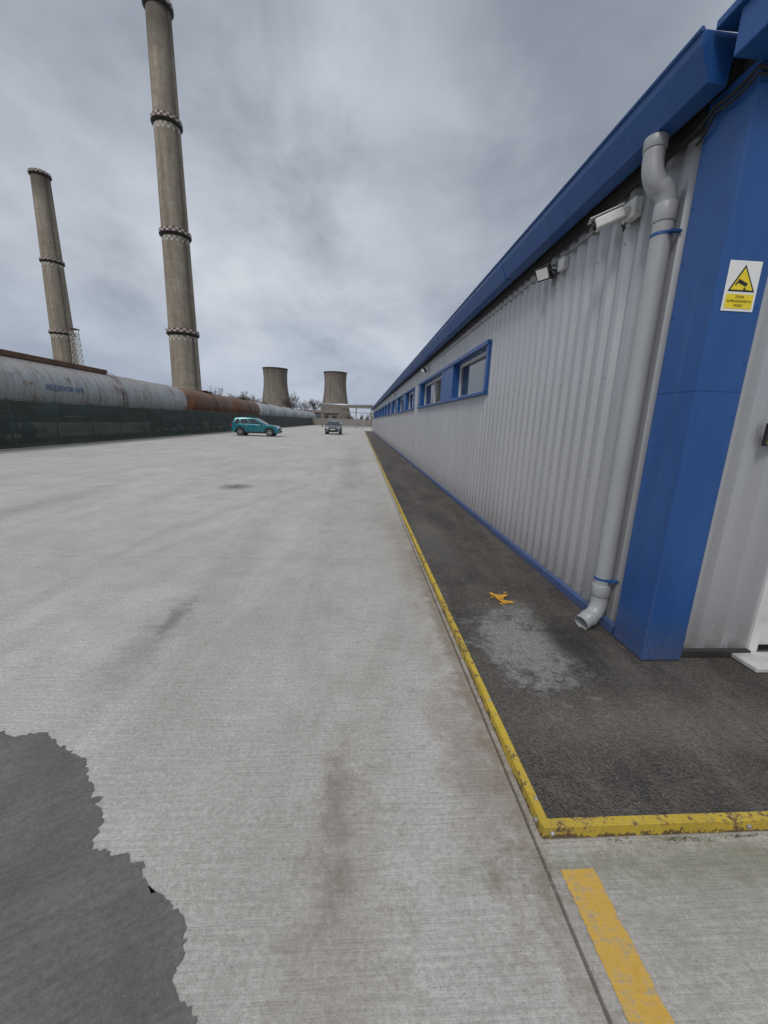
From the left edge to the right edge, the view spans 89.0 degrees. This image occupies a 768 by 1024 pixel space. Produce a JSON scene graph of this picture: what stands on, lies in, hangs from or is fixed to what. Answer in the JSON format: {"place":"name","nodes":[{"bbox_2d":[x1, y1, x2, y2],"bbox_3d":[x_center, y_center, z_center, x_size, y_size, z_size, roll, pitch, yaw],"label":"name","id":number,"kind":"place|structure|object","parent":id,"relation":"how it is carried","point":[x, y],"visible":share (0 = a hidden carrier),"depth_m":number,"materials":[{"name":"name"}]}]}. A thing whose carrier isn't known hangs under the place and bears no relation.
{"place":"outdoors","nodes":[
{"label":"outdoors","id":0,"kind":"place"},
{"bbox_2d":[300,409,338,418],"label":"industrial shed","id":1,"kind":"structure","parent":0,"point":[332,414],"depth_m":168.92,"materials":[{"name":"beige concrete"}]},
{"bbox_2d":[317,415,335,418],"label":"windows","id":2,"kind":"structure","parent":1,"relation":"in","point":[318,416],"depth_m":168.83,"materials":[{"name":"black glass"}]},
{"bbox_2d":[0,0,737,419],"label":"sky","id":3,"kind":"structure","parent":0,"point":[354,170],"materials":[{"name":"grey"}]},
{"bbox_2d":[0,425,767,1023],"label":"concrete yard","id":4,"kind":"structure","parent":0,"point":[184,553],"depth_m":1.88,"materials":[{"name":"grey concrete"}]},
{"bbox_2d":[0,730,196,1023],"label":"damp patch","id":5,"kind":"object","parent":4,"relation":"on","point":[71,952],"visible":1,"depth_m":1.27,"materials":[{"name":"concrete"}]},
{"bbox_2d":[0,396,311,450],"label":"screened fence","id":6,"kind":"object","parent":4,"relation":"on","point":[30,425],"visible":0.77,"depth_m":20.80,"materials":[{"name":"fabric"}]},
{"bbox_2d":[230,416,281,436],"bbox_3d":[-11.427,-7.703,35.157,4.238,1.665,1.960,1,13,-4],"label":"parked suv","id":7,"kind":"object","parent":4,"relation":"on","point":[242,425],"visible":1,"depth_m":34.34,"materials":[{"name":"paint"}]},
{"bbox_2d":[325,420,341,434],"bbox_3d":[-5.926,-10.019,46.174,1.960,1.585,4.238,1,13,-4],"label":"parked suv","id":8,"kind":"object","parent":4,"relation":"on","point":[333,426],"visible":1,"depth_m":44.60,"materials":[{"name":"paint"}]},
{"bbox_2d":[312,418,372,426],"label":"boundary fence","id":9,"kind":"object","parent":4,"relation":"on","point":[317,421],"visible":0.41,"depth_m":114.59,"materials":[{"name":"grey metal"}]},
{"bbox_2d":[328,418,363,428],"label":"sliding gate","id":10,"kind":"structure","parent":4,"relation":"on","point":[344,423],"depth_m":81.63,"materials":[{"name":"metal"}]},
{"bbox_2d":[320,403,372,427],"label":"pipe gantry","id":11,"kind":"object","parent":4,"relation":"on","point":[322,405],"visible":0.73,"depth_m":91.62,"materials":[{"name":"metal"}]},
{"bbox_2d":[365,432,767,838],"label":"yellow steel kerb","id":12,"kind":"structure","parent":4,"relation":"on","point":[579,827],"depth_m":1.60,"materials":[{"name":"paint"}]},
{"bbox_2d":[365,431,767,817],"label":"asphalt walkway","id":13,"kind":"structure","parent":4,"relation":"on","point":[581,756],"depth_m":2.31,"materials":[{"name":"grey asphalt"}]},
{"bbox_2d":[477,589,523,604],"bbox_3d":[1.066,0.785,3.597,0.260,0.010,0.384,-2,14,-16],"label":"orange spray mark","id":14,"kind":"object","parent":13,"relation":"on","point":[499,597],"visible":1,"depth_m":3.60,"materials":[{"name":"paint"}]},
{"bbox_2d":[371,0,767,672],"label":"corrugated warehouse","id":15,"kind":"structure","parent":4,"relation":"on","point":[585,430],"depth_m":2.77,"materials":[{"name":"metal"}]},
{"bbox_2d":[421,367,428,372],"bbox_3d":[1.229,-4.311,11.844,0.210,0.144,0.356,1,13,-4],"label":"floodlight","id":16,"kind":"object","parent":15,"relation":"attached to","point":[423,370],"visible":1,"depth_m":11.88,"materials":[{"name":"white plastic"}]},
{"bbox_2d":[390,351,485,412],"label":"window frames","id":17,"kind":"structure","parent":15,"relation":"in","point":[483,354],"depth_m":8.53,"materials":[{"name":"white plastic"}]},
{"bbox_2d":[390,356,485,413],"bbox_3d":[0.256,-8.261,31.885,0.006,0.685,52.570,1,13,-4],"label":"window glass","id":18,"kind":"structure","parent":15,"relation":"in","point":[472,378],"depth_m":7.97,"materials":[{"name":"grey glass"}]},
{"bbox_2d":[535,256,568,282],"bbox_3d":[1.704,-2.490,4.017,0.210,0.144,0.356,1,13,-4],"label":"floodlight","id":19,"kind":"object","parent":15,"relation":"attached to","point":[543,273],"visible":1,"depth_m":4.04,"materials":[{"name":"white plastic"}]},
{"bbox_2d":[588,195,643,231],"bbox_3d":[1.711,-2.231,2.963,0.324,0.184,0.279,1,13,-4],"label":"security camera","id":20,"kind":"object","parent":15,"relation":"attached to","point":[629,212],"visible":1,"depth_m":2.90,"materials":[{"name":"white plastic"}]},
{"bbox_2d":[720,260,762,311],"bbox_3d":[1.992,-1.256,2.175,0.190,0.256,0.006,1,13,-4],"label":"cctv warning sign","id":21,"kind":"object","parent":15,"relation":"attached to","point":[741,285],"visible":1,"depth_m":2.17,"materials":[{"name":"plastic"}]},
{"bbox_2d":[758,611,767,644],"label":"door leaf","id":22,"kind":"structure","parent":15,"relation":"in","point":[764,635],"depth_m":2.84,"materials":[{"name":"white plastic"}]},
{"bbox_2d":[761,423,767,445],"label":"door intercom","id":23,"kind":"object","parent":15,"relation":"attached to","point":[765,440],"depth_m":2.43,"materials":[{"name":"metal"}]},
{"bbox_2d":[422,566,757,843],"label":"weeds","id":24,"kind":"object","parent":4,"relation":"on","point":[736,836],"visible":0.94,"depth_m":1.57,"materials":[{"name":"plant"}]},
{"bbox_2d":[561,868,674,1023],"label":"yellow road marking","id":25,"kind":"object","parent":4,"relation":"on","point":[632,984],"visible":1,"depth_m":1.23,"materials":[{"name":"paint"}]},
{"bbox_2d":[665,657,767,741],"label":"asphalt apron","id":26,"kind":"object","parent":4,"relation":"on","point":[737,689],"depth_m":2.48,"materials":[{"name":"grey asphalt"}]},
{"label":"ground","id":27,"kind":"structure","parent":0,"visible":0},
{"bbox_2d":[27,167,78,363],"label":"smokestack","id":28,"kind":"object","parent":27,"relation":"on","point":[56,295],"visible":0.8,"depth_m":274.82,"materials":[{"name":"concrete"}]},
{"bbox_2d":[68,328,83,364],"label":"lattice mast","id":29,"kind":"object","parent":27,"relation":"on","point":[75,346],"visible":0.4,"depth_m":224.12,"materials":[{"name":"grey metal"}]},
{"bbox_2d":[141,0,201,390],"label":"smokestack","id":30,"kind":"object","parent":27,"relation":"on","point":[182,332],"visible":0.98,"depth_m":165.41,"materials":[{"name":"concrete"}]},
{"bbox_2d":[207,386,223,394],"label":"bare tree","id":31,"kind":"object","parent":27,"relation":"on","point":[221,389],"visible":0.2,"depth_m":110.28,"materials":[{"name":"brown plant"}]},
{"bbox_2d":[227,393,250,400],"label":"bare tree","id":32,"kind":"object","parent":27,"relation":"on","point":[241,397],"visible":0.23,"depth_m":114.50,"materials":[{"name":"brown plant"}]},
{"bbox_2d":[240,391,258,400],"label":"bare tree","id":33,"kind":"object","parent":27,"relation":"on","point":[253,397],"visible":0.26,"depth_m":126.10,"materials":[{"name":"brown plant"}]},
{"bbox_2d":[262,367,291,407],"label":"cooling tower","id":34,"kind":"structure","parent":27,"relation":"on","point":[275,389],"depth_m":550.89,"materials":[{"name":"concrete"}]},
{"bbox_2d":[283,392,302,408],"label":"bare tree","id":35,"kind":"object","parent":27,"relation":"on","point":[291,403],"visible":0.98,"depth_m":189.76,"materials":[{"name":"brown plant"}]},
{"bbox_2d":[299,399,312,409],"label":"bare tree","id":36,"kind":"object","parent":27,"relation":"on","point":[304,406],"visible":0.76,"depth_m":205.71,"materials":[{"name":"brown plant"}]},
{"bbox_2d":[307,399,324,409],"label":"bare tree","id":37,"kind":"object","parent":27,"relation":"on","point":[312,404],"visible":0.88,"depth_m":190.73,"materials":[{"name":"brown plant"}]},
{"bbox_2d":[322,371,350,418],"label":"cooling tower","id":38,"kind":"structure","parent":27,"relation":"on","point":[335,391],"depth_m":557.76,"materials":[{"name":"concrete"}]},
{"bbox_2d":[340,413,372,419],"bbox_3d":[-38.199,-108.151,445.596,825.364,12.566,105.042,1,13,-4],"label":"distant treeline","id":39,"kind":"object","parent":27,"relation":"on","point":[352,417],"visible":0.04,"depth_m":433.49,"materials":[{"name":"grey plant"}]},
{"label":"railway track","id":40,"kind":"structure","parent":0,"visible":0},
{"bbox_2d":[0,349,186,410],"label":"tank wagon","id":41,"kind":"object","parent":40,"relation":"on","point":[27,376],"visible":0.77,"depth_m":22.92,"materials":[{"name":"grey paint"}]},
{"bbox_2d":[178,388,233,412],"bbox_3d":[-20.749,-11.821,45.357,2.996,4.384,14.080,1,13,-4],"label":"tank wagon","id":42,"kind":"object","parent":40,"relation":"on","point":[202,401],"visible":0.47,"depth_m":42.67,"materials":[{"name":"metal"}]},
{"bbox_2d":[228,397,259,414],"bbox_3d":[-21.570,-14.966,58.872,2.996,4.384,13.480,1,13,-4],"label":"tank wagon","id":43,"kind":"object","parent":40,"relation":"on","point":[243,405],"visible":0.46,"depth_m":56.76,"materials":[{"name":"metal"}]},
{"bbox_2d":[255,402,276,415],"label":"tank wagon","id":44,"kind":"object","parent":40,"relation":"on","point":[266,409],"visible":0.41,"depth_m":70.44,"materials":[{"name":"paint"}]},
{"bbox_2d":[273,405,288,416],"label":"tank wagon","id":45,"kind":"object","parent":40,"relation":"on","point":[282,411],"visible":0.38,"depth_m":83.98,"materials":[{"name":"paint"}]},
{"bbox_2d":[286,407,298,416],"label":"tank wagon","id":46,"kind":"object","parent":40,"relation":"on","point":[293,412],"visible":0.35,"depth_m":97.60,"materials":[{"name":"paint"}]},
{"bbox_2d":[296,409,305,417],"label":"tank wagon","id":47,"kind":"object","parent":40,"relation":"on","point":[302,414],"visible":0.35,"depth_m":111.03,"materials":[{"name":"paint"}]},
{"bbox_2d":[302,410,310,417],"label":"tank wagon","id":48,"kind":"object","parent":40,"relation":"on","point":[308,414],"visible":0.31,"depth_m":124.87,"materials":[{"name":"paint"}]}
]}

